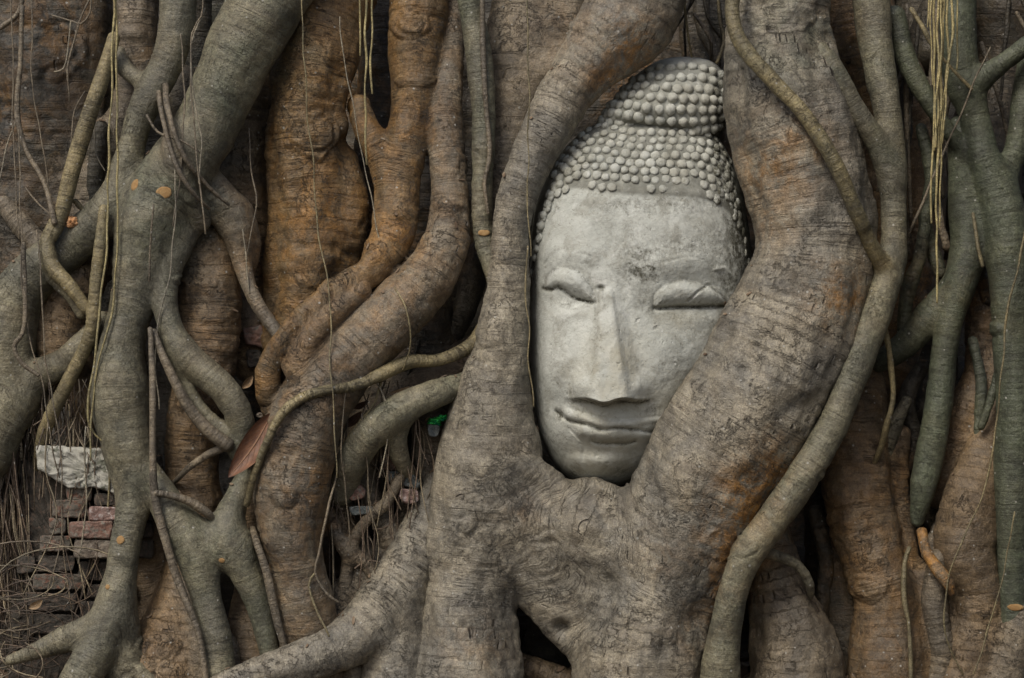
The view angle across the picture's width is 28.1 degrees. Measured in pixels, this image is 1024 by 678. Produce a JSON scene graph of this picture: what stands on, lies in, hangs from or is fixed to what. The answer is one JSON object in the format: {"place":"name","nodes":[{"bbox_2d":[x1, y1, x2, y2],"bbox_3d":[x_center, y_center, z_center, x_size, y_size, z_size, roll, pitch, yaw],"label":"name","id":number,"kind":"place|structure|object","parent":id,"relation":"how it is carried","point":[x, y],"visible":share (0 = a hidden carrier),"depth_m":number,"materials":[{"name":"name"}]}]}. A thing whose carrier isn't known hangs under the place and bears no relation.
{"place":"outdoors","nodes":[
{"label":"outdoors","id":0,"kind":"place"},
{"bbox_2d":[0,65,953,677],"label":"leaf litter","id":1,"kind":"object","parent":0,"point":[746,669],"visible":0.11,"depth_m":3.37,"materials":[{"name":"brown plant"}]},
{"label":"ground","id":2,"kind":"structure","parent":0,"visible":0},
{"bbox_2d":[8,445,162,677],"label":"brick wall","id":3,"kind":"structure","parent":2,"relation":"on","point":[99,525],"depth_m":3.35,"materials":[{"name":"brick"}]},
{"bbox_2d":[0,0,1023,677],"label":"fig tree","id":4,"kind":"object","parent":2,"relation":"on","point":[794,498],"visible":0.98,"depth_m":3.31,"materials":[{"name":"brown plant"}]},
{"bbox_2d":[29,600,42,609],"bbox_3d":[-0.771,0.429,3.310,0.030,0.018,0.007,0,0,27],"label":"dry leaf","id":5,"kind":"object","parent":4,"relation":"on","point":[35,605],"visible":1,"depth_m":3.31,"materials":[{"name":"beige plant"}]},
{"bbox_2d":[66,216,77,227],"bbox_3d":[-0.718,-0.190,3.341,0.028,0.023,0.028,0,0,-21],"label":"bracket fungus","id":6,"kind":"object","parent":4,"relation":"on","point":[71,222],"visible":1,"depth_m":3.33},
{"bbox_2d":[242,375,252,388],"bbox_3d":[-0.435,0.070,3.359,0.025,0.022,0.008,0,0,33],"label":"dry leaf","id":7,"kind":"object","parent":4,"relation":"on","point":[248,381],"visible":1,"depth_m":3.36,"materials":[{"name":"beige plant"}]},
{"bbox_2d":[228,413,269,477],"bbox_3d":[-0.413,0.169,3.255,0.075,0.101,0.024,0,0,-25],"label":"dry leaf","id":8,"kind":"object","parent":4,"relation":"on","point":[246,453],"visible":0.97,"depth_m":3.26,"materials":[{"name":"brown plant"}]},
{"bbox_2d":[246,349,261,367],"bbox_3d":[-0.436,0.033,3.458,0.029,0.032,0.062,0,0,-6],"label":"brick fragment","id":9,"kind":"object","parent":4,"relation":"on","point":[252,356],"visible":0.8,"depth_m":3.43,"materials":[{"name":"brick"}]},
{"bbox_2d":[243,325,261,347],"bbox_3d":[-0.430,-0.005,3.452,0.047,0.040,0.063,0,0,-6],"label":"brick fragment","id":10,"kind":"object","parent":9,"relation":"on","point":[252,335],"visible":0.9,"depth_m":3.42,"materials":[{"name":"red brick"}]},
{"bbox_2d":[256,412,262,417],"bbox_3d":[-0.412,0.125,3.352,0.014,0.010,0.014,0,0,0],"label":"pebble","id":11,"kind":"object","parent":4,"relation":"attached to","point":[259,414],"visible":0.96,"depth_m":3.35,"materials":[{"name":"beige stone"}]},
{"bbox_2d":[345,411,361,426],"bbox_3d":[-0.263,0.132,3.359,0.036,0.027,0.008,0,0,22],"label":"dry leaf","id":12,"kind":"object","parent":4,"relation":"on","point":[353,420],"visible":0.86,"depth_m":3.36,"materials":[{"name":"brown plant"}]},
{"bbox_2d":[349,485,365,500],"bbox_3d":[-0.258,0.253,3.374,0.035,0.032,0.060,0,0,-4],"label":"brick fragment","id":13,"kind":"object","parent":4,"relation":"on","point":[360,491],"visible":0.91,"depth_m":3.35,"materials":[{"name":"red brick"}]},
{"bbox_2d":[349,506,372,515],"bbox_3d":[-0.246,0.283,3.372,0.048,0.021,0.061,0,0,0],"label":"stone chip","id":14,"kind":"object","parent":4,"relation":"on","point":[354,510],"visible":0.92,"depth_m":3.34,"materials":[{"name":"stone"}]},
{"bbox_2d":[354,401,367,408],"bbox_3d":[-0.250,0.108,3.359,0.033,0.014,0.006,0,0,25],"label":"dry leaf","id":15,"kind":"object","parent":4,"relation":"on","point":[360,405],"visible":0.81,"depth_m":3.36,"materials":[{"name":"brown plant"}]},
{"bbox_2d":[389,386,409,394],"bbox_3d":[-0.184,0.085,3.337,0.036,0.015,0.004,0,0,18],"label":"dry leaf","id":16,"kind":"object","parent":4,"relation":"on","point":[395,391],"visible":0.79,"depth_m":3.34,"materials":[{"name":"brown plant"}]},
{"bbox_2d":[389,471,419,488],"bbox_3d":[-0.180,0.233,3.391,0.059,0.035,0.060,0,0,0],"label":"stone chip","id":17,"kind":"object","parent":4,"relation":"on","point":[406,483],"visible":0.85,"depth_m":3.36,"materials":[{"name":"stone"}]},
{"bbox_2d":[380,455,394,469],"bbox_3d":[-0.199,0.205,3.399,0.043,0.029,0.059,0,0,0],"label":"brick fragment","id":18,"kind":"object","parent":17,"relation":"on","point":[392,465],"visible":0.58,"depth_m":3.37,"materials":[{"name":"grey brick"}]},
{"bbox_2d":[399,489,418,503],"bbox_3d":[-0.169,0.260,3.377,0.035,0.030,0.060,0,0,0],"label":"brick fragment","id":19,"kind":"object","parent":4,"relation":"on","point":[405,493],"visible":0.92,"depth_m":3.35,"materials":[{"name":"brick"}]},
{"bbox_2d":[427,424,439,436],"bbox_3d":[-0.129,0.150,3.368,0.021,0.024,0.060,0,0,-3],"label":"stone chip","id":20,"kind":"object","parent":4,"relation":"on","point":[433,430],"visible":0.99,"depth_m":3.34,"materials":[{"name":"stone"}]},
{"bbox_2d":[427,414,446,425],"bbox_3d":[-0.121,0.134,3.348,0.037,0.022,0.030,0,0,0],"label":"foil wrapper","id":21,"kind":"object","parent":4,"relation":"on","point":[437,420],"visible":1,"depth_m":3.34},
{"bbox_2d":[529,57,751,485],"bbox_3d":[0.217,-0.113,3.426,0.376,0.732,0.379,0,0,0],"label":"stone statue","id":22,"kind":"object","parent":4,"relation":"on","point":[640,258],"visible":0.95,"depth_m":3.31,"materials":[{"name":"grey stone"}]}
]}

